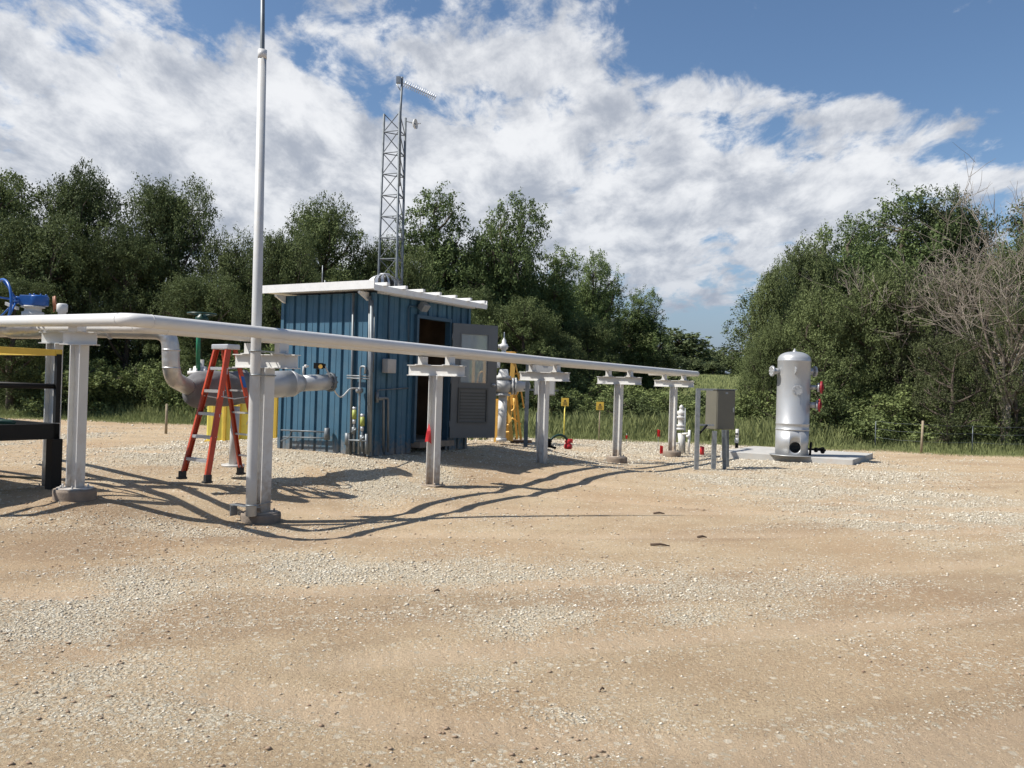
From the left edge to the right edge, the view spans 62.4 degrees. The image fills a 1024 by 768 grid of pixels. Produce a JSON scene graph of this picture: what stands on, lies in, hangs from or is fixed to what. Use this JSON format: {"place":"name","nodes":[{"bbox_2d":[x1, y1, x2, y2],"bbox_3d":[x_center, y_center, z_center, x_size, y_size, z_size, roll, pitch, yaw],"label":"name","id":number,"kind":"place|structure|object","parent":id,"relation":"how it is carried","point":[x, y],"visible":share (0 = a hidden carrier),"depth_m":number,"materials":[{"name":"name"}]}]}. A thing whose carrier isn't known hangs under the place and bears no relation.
{"place":"outdoors","nodes":[
{"label":"outdoors","id":0,"kind":"place"},
{"bbox_2d":[0,384,1023,767],"bbox_3d":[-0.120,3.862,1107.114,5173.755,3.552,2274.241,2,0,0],"label":"ground","id":1,"kind":"structure","parent":0,"point":[980,738],"depth_m":5.87,"materials":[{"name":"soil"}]},
{"bbox_2d":[0,347,62,489],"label":"steel skid","id":2,"kind":"object","parent":1,"relation":"on","point":[28,430],"visible":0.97,"depth_m":9.92,"materials":[{"name":"black paint"}]},
{"bbox_2d":[0,272,65,412],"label":"tree","id":3,"kind":"object","parent":1,"relation":"on","point":[19,289],"visible":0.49,"depth_m":30.86,"materials":[{"name":"green plant"}]},
{"bbox_2d":[0,167,66,345],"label":"tree","id":4,"kind":"object","parent":1,"relation":"on","point":[8,201],"visible":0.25,"depth_m":35.10,"materials":[{"name":"green plant"}]},
{"bbox_2d":[35,332,62,486],"bbox_3d":[-5.844,0.331,10.748,0.378,1.985,0.378,2,0,-28],"label":"pipe support","id":5,"kind":"object","parent":1,"relation":"on","point":[51,340],"visible":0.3,"depth_m":10.74,"materials":[{"name":"white paint"}]},
{"bbox_2d":[0,204,105,398],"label":"tree","id":6,"kind":"object","parent":1,"relation":"on","point":[35,243],"visible":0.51,"depth_m":33.34,"materials":[{"name":"green plant"}]},
{"bbox_2d":[0,339,105,410],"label":"bush","id":7,"kind":"object","parent":1,"relation":"on","point":[65,361],"visible":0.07,"depth_m":31.33,"materials":[{"name":"green plant"}]},
{"bbox_2d":[52,327,100,501],"bbox_3d":[-4.885,0.336,9.498,0.463,1.977,0.450,2,0,0],"label":"pipe support","id":8,"kind":"object","parent":1,"relation":"on","point":[78,340],"visible":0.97,"depth_m":9.47,"materials":[{"name":"paint"}]},
{"bbox_2d":[13,359,142,416],"bbox_3d":[-15.997,0.242,31.799,3.789,2.589,4.854,2,0,-7],"label":"bush","id":9,"kind":"object","parent":1,"relation":"on","point":[99,395],"visible":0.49,"depth_m":31.05,"materials":[{"name":"green plant"}]},
{"bbox_2d":[13,157,152,367],"bbox_3d":[-18.641,-4.132,37.034,5.807,11.527,5.642,2,0,-4],"label":"tree","id":10,"kind":"object","parent":1,"relation":"on","point":[72,196],"visible":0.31,"depth_m":36.01,"materials":[{"name":"green plant"}]},
{"bbox_2d":[89,356,137,403],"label":"bush","id":11,"kind":"object","parent":1,"relation":"on","point":[101,364],"visible":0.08,"depth_m":33.09,"materials":[{"name":"green plant"}]},
{"bbox_2d":[63,219,184,398],"bbox_3d":[-15.989,-2.643,35.044,4.640,8.444,4.777,2,0,1],"label":"tree","id":12,"kind":"object","parent":1,"relation":"on","point":[125,252],"visible":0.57,"depth_m":34.40,"materials":[{"name":"green plant"}]},
{"bbox_2d":[69,239,189,369],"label":"tree","id":13,"kind":"object","parent":1,"relation":"on","point":[109,307],"visible":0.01,"depth_m":45.95,"materials":[{"name":"green plant"}]},
{"bbox_2d":[106,358,183,410],"bbox_3d":[-13.913,0.265,32.448,3.240,2.623,2.083,2,0,-14],"label":"bush","id":14,"kind":"object","parent":1,"relation":"on","point":[128,398],"visible":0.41,"depth_m":32.12,"materials":[{"name":"green plant"}]},
{"bbox_2d":[133,355,193,416],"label":"bush","id":15,"kind":"object","parent":1,"relation":"on","point":[160,392],"visible":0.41,"depth_m":31.50,"materials":[{"name":"green plant"}]},
{"bbox_2d":[104,171,225,398],"bbox_3d":[-14.998,-3.771,36.740,5.300,10.942,5.218,2,0,13],"label":"tree","id":16,"kind":"object","parent":1,"relation":"on","point":[155,204],"visible":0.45,"depth_m":36.17,"materials":[{"name":"green plant"}]},
{"bbox_2d":[142,269,249,407],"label":"tree","id":17,"kind":"object","parent":1,"relation":"on","point":[194,294],"visible":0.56,"depth_m":32.40,"materials":[{"name":"green plant"}]},
{"bbox_2d":[176,344,248,483],"bbox_3d":[-3.879,0.379,11.495,0.668,1.825,1.034,2,0,38],"label":"stepladder","id":18,"kind":"object","parent":1,"relation":"on","point":[225,349],"visible":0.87,"depth_m":11.36,"materials":[{"name":"red plastic"}]},
{"bbox_2d":[173,225,280,369],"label":"tree","id":19,"kind":"object","parent":1,"relation":"on","point":[224,260],"visible":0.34,"depth_m":35.48,"materials":[{"name":"green plant"}]},
{"bbox_2d":[185,343,278,410],"bbox_3d":[-9.703,0.189,31.755,4.890,3.842,3.955,2,0,-29],"label":"bush","id":20,"kind":"object","parent":1,"relation":"on","point":[232,359],"visible":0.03,"depth_m":31.78,"materials":[{"name":"green plant"}]},
{"bbox_2d":[204,398,278,441],"bbox_3d":[-5.863,0.580,19.067,1.747,1.547,1.020,2,0,0],"label":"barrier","id":21,"kind":"object","parent":1,"relation":"on","point":[224,428],"visible":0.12,"depth_m":18.60,"materials":[{"name":"yellow metal"}]},
{"bbox_2d":[232,343,300,524],"bbox_3d":[-2.970,0.595,10.098,0.470,2.159,1.026,2,0,-38],"label":"pipe support","id":22,"kind":"object","parent":1,"relation":"on","point":[280,357],"visible":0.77,"depth_m":10.05,"materials":[{"name":"white paint"}]},
{"bbox_2d":[229,0,275,516],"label":"antenna mast","id":23,"kind":"object","parent":22,"relation":"attached to","point":[251,505],"visible":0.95,"depth_m":9.81,"materials":[{"name":"white metal"}]},
{"bbox_2d":[182,363,357,466],"bbox_3d":[-3.431,0.429,12.792,0.484,1.539,3.199,2,0,40],"label":"metering line","id":24,"kind":"object","parent":1,"relation":"on","point":[290,383],"visible":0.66,"depth_m":12.10,"materials":[{"name":"silver metal"}]},
{"bbox_2d":[0,327,194,394],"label":"clad pipe","id":25,"kind":"object","parent":24,"relation":"attached to","point":[175,379],"visible":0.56,"depth_m":10.88,"materials":[{"name":"metal"}]},
{"bbox_2d":[0,278,48,327],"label":"gear operator","id":26,"kind":"object","parent":25,"relation":"attached to","point":[31,304],"visible":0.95,"depth_m":10.88,"materials":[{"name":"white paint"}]},
{"bbox_2d":[53,296,67,313],"bbox_3d":[-5.879,-0.978,10.992,0.181,0.332,0.131,2,0,-28],"label":"vent fitting","id":27,"kind":"object","parent":25,"relation":"attached to","point":[61,308],"visible":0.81,"depth_m":10.96,"materials":[{"name":"white paint"}]},
{"bbox_2d":[187,312,216,374],"bbox_3d":[-4.398,-0.566,11.960,0.408,0.877,0.423,2,0,0],"label":"green valve","id":28,"kind":"object","parent":24,"relation":"attached to","point":[199,366],"visible":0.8,"depth_m":11.88,"materials":[{"name":"paint"}]},
{"bbox_2d":[240,223,325,369],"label":"tree","id":29,"kind":"object","parent":1,"relation":"on","point":[283,264],"visible":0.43,"depth_m":34.40,"materials":[{"name":"green plant"}]},
{"bbox_2d":[265,190,385,327],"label":"tree","id":30,"kind":"object","parent":1,"relation":"on","point":[328,234],"visible":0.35,"depth_m":37.02,"materials":[{"name":"green plant"}]},
{"bbox_2d":[311,254,381,282],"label":"tree","id":31,"kind":"object","parent":1,"relation":"on","point":[339,268],"visible":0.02,"depth_m":45.62,"materials":[{"name":"green plant"}]},
{"bbox_2d":[350,233,406,279],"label":"tree","id":32,"kind":"object","parent":1,"relation":"on","point":[374,254],"visible":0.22,"depth_m":37.52,"materials":[{"name":"green plant"}]},
{"bbox_2d":[262,265,497,456],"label":"equipment shed","id":33,"kind":"structure","parent":1,"relation":"on","point":[382,410],"depth_m":14.90,"materials":[{"name":"blue metal"}]},
{"bbox_2d":[449,323,497,437],"bbox_3d":[-0.740,-0.055,16.202,0.958,2.174,0.195,2,0,-27],"label":"door","id":34,"kind":"structure","parent":33,"relation":"in","point":[472,405],"depth_m":16.18,"materials":[{"name":"grey metal"}]},
{"bbox_2d":[377,76,436,285],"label":"lattice tower","id":35,"kind":"structure","parent":1,"relation":"on","point":[399,80],"depth_m":18.34,"materials":[{"name":"metal"}]},
{"bbox_2d":[385,241,439,292],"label":"tree","id":36,"kind":"object","parent":1,"relation":"on","point":[410,272],"visible":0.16,"depth_m":36.70,"materials":[{"name":"green plant"}]},
{"bbox_2d":[408,356,465,486],"bbox_3d":[-1.192,0.570,12.997,1.060,1.979,0.260,2,0,31],"label":"pipe support","id":37,"kind":"object","parent":1,"relation":"on","point":[434,373],"visible":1,"depth_m":12.99,"materials":[{"name":"white paint"}]},
{"bbox_2d":[390,179,501,343],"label":"tree","id":38,"kind":"object","parent":1,"relation":"on","point":[446,253],"visible":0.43,"depth_m":39.21,"materials":[{"name":"green plant"}]},
{"bbox_2d":[422,283,511,382],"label":"tree","id":39,"kind":"object","parent":1,"relation":"on","point":[478,316],"visible":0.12,"depth_m":35.40,"materials":[{"name":"green plant"}]},
{"bbox_2d":[468,316,517,441],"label":"sapling","id":40,"kind":"object","parent":1,"relation":"on","point":[479,366],"visible":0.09,"depth_m":23.87,"materials":[{"name":"green plant"}]},
{"bbox_2d":[471,351,531,442],"bbox_3d":[-0.079,0.298,19.811,1.186,2.102,1.486,2,0,-40],"label":"yellow frame","id":41,"kind":"object","parent":1,"relation":"on","point":[512,400],"visible":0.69,"depth_m":19.45,"materials":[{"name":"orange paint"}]},
{"bbox_2d":[447,186,561,378],"bbox_3d":[-0.305,-3.602,39.923,5.874,11.336,4.911,2,0,10],"label":"tree","id":42,"kind":"object","parent":1,"relation":"on","point":[504,253],"visible":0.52,"depth_m":39.14,"materials":[{"name":"green plant"}]},
{"bbox_2d":[0,399,1023,458],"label":"grass","id":43,"kind":"structure","parent":1,"relation":"on","point":[757,432],"depth_m":28.43,"materials":[{"name":"green plant"}]},
{"bbox_2d":[496,332,530,441],"bbox_3d":[-0.001,0.065,18.919,0.850,2.452,0.442,2,0,-8],"label":"valve riser","id":44,"kind":"object","parent":1,"relation":"on","point":[505,386],"visible":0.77,"depth_m":18.81,"materials":[{"name":"paint"}]},
{"bbox_2d":[470,294,568,407],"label":"tree","id":45,"kind":"object","parent":1,"relation":"on","point":[529,318],"visible":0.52,"depth_m":35.34,"materials":[{"name":"green plant"}]},
{"bbox_2d":[514,377,551,413],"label":"bush","id":46,"kind":"object","parent":1,"relation":"on","point":[520,404],"visible":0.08,"depth_m":33.33,"materials":[{"name":"green plant"}]},
{"bbox_2d":[523,364,557,446],"bbox_3d":[0.623,0.396,17.959,0.645,1.942,0.700,2,0,33],"label":"enclosure stand","id":47,"kind":"object","parent":1,"relation":"on","point":[540,368],"visible":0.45,"depth_m":17.78,"materials":[{"name":"metal"}]},
{"bbox_2d":[535,365,553,393],"bbox_3d":[0.695,-0.095,17.789,0.400,0.620,0.020,2,0,0],"label":"enclosure door","id":48,"kind":"structure","parent":47,"relation":"in","point":[539,368],"depth_m":17.78,"materials":[{"name":"grey paint"}]},
{"bbox_2d":[520,365,569,463],"bbox_3d":[0.585,0.580,15.896,1.060,1.869,0.260,2,0,32],"label":"pipe support","id":49,"kind":"object","parent":1,"relation":"on","point":[532,373],"visible":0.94,"depth_m":15.89,"materials":[{"name":"white paint"}]},
{"bbox_2d":[0,313,699,375],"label":"overhead pipe","id":50,"kind":"object","parent":49,"relation":"on","point":[150,321],"visible":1,"depth_m":10.08,"materials":[{"name":"metal"}]},
{"bbox_2d":[36,327,679,375],"bbox_3d":[-1.309,-0.569,17.321,7.038,0.316,16.054,2,0,41],"label":"overhead pipe","id":51,"kind":"object","parent":49,"relation":"on","point":[137,330],"visible":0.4,"depth_m":10.57,"materials":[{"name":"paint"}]},
{"bbox_2d":[530,385,581,418],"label":"bush","id":52,"kind":"object","parent":1,"relation":"on","point":[555,399],"visible":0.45,"depth_m":31.81,"materials":[{"name":"green plant"}]},
{"bbox_2d":[523,325,596,403],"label":"tree","id":53,"kind":"object","parent":1,"relation":"on","point":[573,351],"visible":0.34,"depth_m":36.42,"materials":[{"name":"green plant"}]},
{"bbox_2d":[515,243,605,387],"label":"tree","id":54,"kind":"object","parent":1,"relation":"on","point":[559,295],"visible":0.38,"depth_m":41.23,"materials":[{"name":"green plant"}]},
{"bbox_2d":[548,434,572,448],"bbox_3d":[1.095,1.322,19.418,0.697,0.354,0.195,2,0,-32],"label":"hose loop","id":55,"kind":"object","parent":1,"relation":"on","point":[568,444],"visible":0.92,"depth_m":19.46,"materials":[{"name":"green rubber"}]},
{"bbox_2d":[551,388,601,415],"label":"bush","id":56,"kind":"object","parent":1,"relation":"on","point":[573,392],"visible":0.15,"depth_m":33.27,"materials":[{"name":"green plant"}]},
{"bbox_2d":[507,284,649,408],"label":"tree","id":57,"kind":"object","parent":1,"relation":"on","point":[623,344],"visible":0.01,"depth_m":48.83,"materials":[{"name":"green plant"}]},
{"bbox_2d":[536,369,633,407],"bbox_3d":[2.746,0.871,36.101,5.355,2.962,4.332,2,0,-25],"label":"bush","id":58,"kind":"object","parent":1,"relation":"on","point":[593,388],"visible":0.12,"depth_m":35.35,"materials":[{"name":"green plant"}]},
{"bbox_2d":[562,314,624,388],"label":"tree","id":59,"kind":"object","parent":1,"relation":"on","point":[589,333],"visible":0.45,"depth_m":39.52,"materials":[{"name":"green plant"}]},
{"bbox_2d":[569,246,627,392],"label":"tree","id":60,"kind":"object","parent":1,"relation":"on","point":[600,305],"visible":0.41,"depth_m":45.46,"materials":[{"name":"green plant"}]},
{"bbox_2d":[581,387,645,415],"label":"bush","id":61,"kind":"object","parent":1,"relation":"on","point":[609,400],"visible":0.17,"depth_m":33.09,"materials":[{"name":"green plant"}]},
{"bbox_2d":[581,385,649,411],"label":"bush","id":62,"kind":"object","parent":1,"relation":"on","point":[636,390],"visible":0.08,"depth_m":35.68,"materials":[{"name":"green plant"}]},
{"bbox_2d":[596,371,641,463],"bbox_3d":[2.358,0.736,18.795,0.470,2.049,1.026,2,0,-38],"label":"pipe support","id":63,"kind":"object","parent":1,"relation":"on","point":[617,382],"visible":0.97,"depth_m":18.78,"materials":[{"name":"white paint"}]},
{"bbox_2d":[588,395,667,419],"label":"bush","id":64,"kind":"object","parent":1,"relation":"on","point":[636,406],"visible":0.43,"depth_m":31.01,"materials":[{"name":"green plant"}]},
{"bbox_2d":[610,284,674,393],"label":"tree","id":65,"kind":"object","parent":1,"relation":"on","point":[643,348],"visible":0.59,"depth_m":51.20,"materials":[{"name":"green plant"}]},
{"bbox_2d":[627,385,667,408],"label":"bush","id":66,"kind":"object","parent":1,"relation":"on","point":[655,393],"visible":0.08,"depth_m":37.33,"materials":[{"name":"green plant"}]},
{"bbox_2d":[606,314,711,396],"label":"tree","id":67,"kind":"object","parent":1,"relation":"on","point":[666,362],"visible":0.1,"depth_m":51.70,"materials":[{"name":"green plant"}]},
{"bbox_2d":[623,388,705,418],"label":"bush","id":68,"kind":"object","parent":1,"relation":"on","point":[687,405],"visible":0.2,"depth_m":31.62,"materials":[{"name":"green plant"}]},
{"bbox_2d":[654,375,693,456],"bbox_3d":[4.133,0.821,21.694,0.470,2.089,1.026,2,0,-38],"label":"pipe support","id":69,"kind":"object","parent":1,"relation":"on","point":[673,385],"visible":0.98,"depth_m":21.68,"materials":[{"name":"white paint"}]},
{"bbox_2d":[676,405,690,452],"bbox_3d":[4.584,1.203,22.498,0.303,1.302,0.493,2,0,-45],"label":"valve stack","id":70,"kind":"object","parent":1,"relation":"on","point":[681,417],"visible":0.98,"depth_m":22.51,"materials":[{"name":"grey paint"}]},
{"bbox_2d":[654,326,720,373],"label":"tree","id":71,"kind":"object","parent":1,"relation":"on","point":[692,344],"visible":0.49,"depth_m":92.99,"materials":[{"name":"green plant"}]},
{"bbox_2d":[674,357,707,373],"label":"tree","id":72,"kind":"object","parent":1,"relation":"on","point":[690,368],"visible":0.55,"depth_m":85.19,"materials":[{"name":"green plant"}]},
{"bbox_2d":[660,373,756,400],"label":"meadow grass","id":73,"kind":"structure","parent":1,"relation":"on","point":[719,381],"depth_m":73.35,"materials":[{"name":"green plant"}]},
{"bbox_2d":[699,361,727,374],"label":"tree","id":74,"kind":"object","parent":1,"relation":"on","point":[715,367],"visible":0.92,"depth_m":83.73,"materials":[{"name":"green plant"}]},
{"bbox_2d":[694,388,736,469],"bbox_3d":[4.298,1.002,18.207,1.279,1.802,0.550,2,0,-28],"label":"cabinet stand","id":75,"kind":"object","parent":1,"relation":"on","point":[720,410],"visible":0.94,"depth_m":18.16,"materials":[{"name":"metal"}]},
{"bbox_2d":[717,390,734,428],"bbox_3d":[4.607,0.555,18.195,0.412,0.829,0.015,2,0,-14],"label":"cabinet door","id":76,"kind":"structure","parent":75,"relation":"in","point":[725,402],"depth_m":18.18,"materials":[{"name":"grey metal"}]},
{"bbox_2d":[706,347,741,372],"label":"tree","id":77,"kind":"object","parent":1,"relation":"on","point":[719,358],"visible":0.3,"depth_m":99.15,"materials":[{"name":"green plant"}]},
{"bbox_2d":[701,399,762,420],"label":"bush","id":78,"kind":"object","parent":1,"relation":"on","point":[738,409],"visible":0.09,"depth_m":31.79,"materials":[{"name":"green plant"}]},
{"bbox_2d":[735,390,775,422],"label":"bush","id":79,"kind":"object","parent":1,"relation":"on","point":[765,407],"visible":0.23,"depth_m":31.70,"materials":[{"name":"green plant"}]},
{"bbox_2d":[717,287,806,377],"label":"tree","id":80,"kind":"object","parent":1,"relation":"on","point":[745,303],"visible":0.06,"depth_m":47.29,"materials":[{"name":"green plant"}]},
{"bbox_2d":[734,316,792,418],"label":"tree","id":81,"kind":"object","parent":1,"relation":"on","point":[766,344],"visible":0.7,"depth_m":31.83,"materials":[{"name":"green plant"}]},
{"bbox_2d":[735,253,802,400],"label":"tree","id":82,"kind":"object","parent":1,"relation":"on","point":[771,291],"visible":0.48,"depth_m":33.80,"materials":[{"name":"green plant"}]},
{"bbox_2d":[747,387,829,428],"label":"bush","id":83,"kind":"object","parent":1,"relation":"on","point":[770,410],"visible":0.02,"depth_m":30.54,"materials":[{"name":"green plant"}]},
{"bbox_2d":[720,446,872,464],"bbox_3d":[7.477,1.911,22.074,3.240,0.260,2.999,2,0,30],"label":"concrete pad","id":84,"kind":"object","parent":1,"relation":"on","point":[826,457],"visible":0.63,"depth_m":21.16,"materials":[{"name":"grey concrete"}]},
{"bbox_2d":[769,349,825,456],"bbox_3d":[7.025,0.446,20.855,1.235,2.636,1.061,2,0,34],"label":"separator vessel","id":85,"kind":"object","parent":84,"relation":"on","point":[794,371],"visible":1,"depth_m":20.59,"materials":[{"name":"silver metal"}]},
{"bbox_2d":[762,224,839,413],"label":"tree","id":86,"kind":"object","parent":1,"relation":"on","point":[802,283],"visible":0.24,"depth_m":36.56,"materials":[{"name":"green plant"}]},
{"bbox_2d":[775,370,874,437],"bbox_3d":[10.664,0.921,28.637,3.367,2.861,2.164,2,0,24],"label":"bush","id":87,"kind":"object","parent":1,"relation":"on","point":[827,395],"visible":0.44,"depth_m":28.41,"materials":[{"name":"green plant"}]},
{"bbox_2d":[767,277,892,419],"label":"tree","id":88,"kind":"object","parent":1,"relation":"on","point":[826,315],"visible":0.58,"depth_m":30.27,"materials":[{"name":"green plant"}]},
{"bbox_2d":[786,209,907,390],"bbox_3d":[15.272,-2.732,38.069,5.859,10.500,4.898,2,0,-44],"label":"tree","id":89,"kind":"object","parent":1,"relation":"on","point":[860,249],"visible":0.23,"depth_m":37.65,"materials":[{"name":"green plant"}]},
{"bbox_2d":[816,383,910,437],"bbox_3d":[11.782,1.139,29.820,4.112,2.477,3.210,2,0,-9],"label":"bush","id":90,"kind":"object","parent":1,"relation":"on","point":[876,398],"visible":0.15,"depth_m":29.40,"materials":[{"name":"green plant"}]},
{"bbox_2d":[815,390,929,446],"bbox_3d":[12.665,1.347,28.862,4.846,2.351,3.920,2,0,3],"label":"bush","id":91,"kind":"object","parent":1,"relation":"on","point":[900,418],"visible":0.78,"depth_m":28.19,"materials":[{"name":"green plant"}]},
{"bbox_2d":[813,253,938,429],"bbox_3d":[13.362,-1.247,30.969,4.457,7.417,4.739,2,0,0],"label":"tree","id":92,"kind":"object","parent":1,"relation":"on","point":[881,278],"visible":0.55,"depth_m":30.29,"materials":[{"name":"green plant"}]},
{"bbox_2d":[828,179,972,395],"bbox_3d":[17.634,-3.477,38.986,7.457,12.189,6.710,2,0,-11],"label":"tree","id":93,"kind":"object","parent":1,"relation":"on","point":[910,252],"visible":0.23,"depth_m":38.16,"materials":[{"name":"green plant"}]},
{"bbox_2d":[799,243,1022,393],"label":"tree","id":94,"kind":"object","parent":1,"relation":"on","point":[887,303],"visible":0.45,"depth_m":29.97,"materials":[{"name":"plant"}]},
{"bbox_2d":[867,269,993,436],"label":"tree","id":95,"kind":"object","parent":1,"relation":"on","point":[898,363],"visible":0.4,"depth_m":29.69,"materials":[{"name":"green plant"}]},
{"bbox_2d":[880,375,993,443],"bbox_3d":[14.641,1.082,29.042,3.670,2.853,4.701,2,0,36],"label":"bush","id":96,"kind":"object","parent":1,"relation":"on","point":[965,431],"visible":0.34,"depth_m":28.27,"materials":[{"name":"green plant"}]},
{"bbox_2d":[875,421,1012,452],"bbox_3d":[14.701,1.720,25.523,6.726,1.092,1.430,2,0,11],"label":"wire fence","id":97,"kind":"object","parent":1,"relation":"on","point":[922,441],"visible":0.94,"depth_m":25.87,"materials":[{"name":"metal"}]},
{"bbox_2d":[873,145,1023,445],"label":"dead tree","id":98,"kind":"object","parent":1,"relation":"on","point":[1017,358],"visible":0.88,"depth_m":27.54,"materials":[{"name":"grey plant"}]},
{"bbox_2d":[902,325,995,446],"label":"tree","id":99,"kind":"object","parent":1,"relation":"on","point":[951,401],"visible":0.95,"depth_m":27.62,"materials":[{"name":"green plant"}]},
{"bbox_2d":[894,182,1008,390],"bbox_3d":[19.926,-3.187,39.049,5.817,12.090,5.988,2,0,-22],"label":"tree","id":100,"kind":"object","parent":1,"relation":"on","point":[973,223],"visible":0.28,"depth_m":38.10,"materials":[{"name":"green plant"}]},
{"bbox_2d":[929,248,1023,441],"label":"tree","id":101,"kind":"object","parent":1,"relation":"on","point":[995,305],"visible":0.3,"depth_m":29.43,"materials":[{"name":"green plant"}]},
{"bbox_2d":[958,227,1023,403],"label":"tree","id":102,"kind":"object","parent":1,"relation":"on","point":[1017,246],"visible":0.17,"depth_m":33.70,"materials":[{"name":"green plant"}]},
{"bbox_2d":[959,394,1023,443],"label":"bush","id":103,"kind":"object","parent":1,"relation":"on","point":[992,426],"visible":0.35,"depth_m":27.77,"materials":[{"name":"green plant"}]},
{"bbox_2d":[962,297,1023,451],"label":"tree","id":104,"kind":"object","parent":1,"relation":"on","point":[1014,410],"visible":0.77,"depth_m":27.31,"materials":[{"name":"green plant"}]},
{"bbox_2d":[993,197,1023,381],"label":"tree","id":105,"kind":"object","parent":1,"relation":"on","point":[1014,225],"visible":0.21,"depth_m":38.86,"materials":[{"name":"green plant"}]},
{"bbox_2d":[0,0,1023,373],"label":"sky","id":106,"kind":"structure","parent":0,"point":[689,143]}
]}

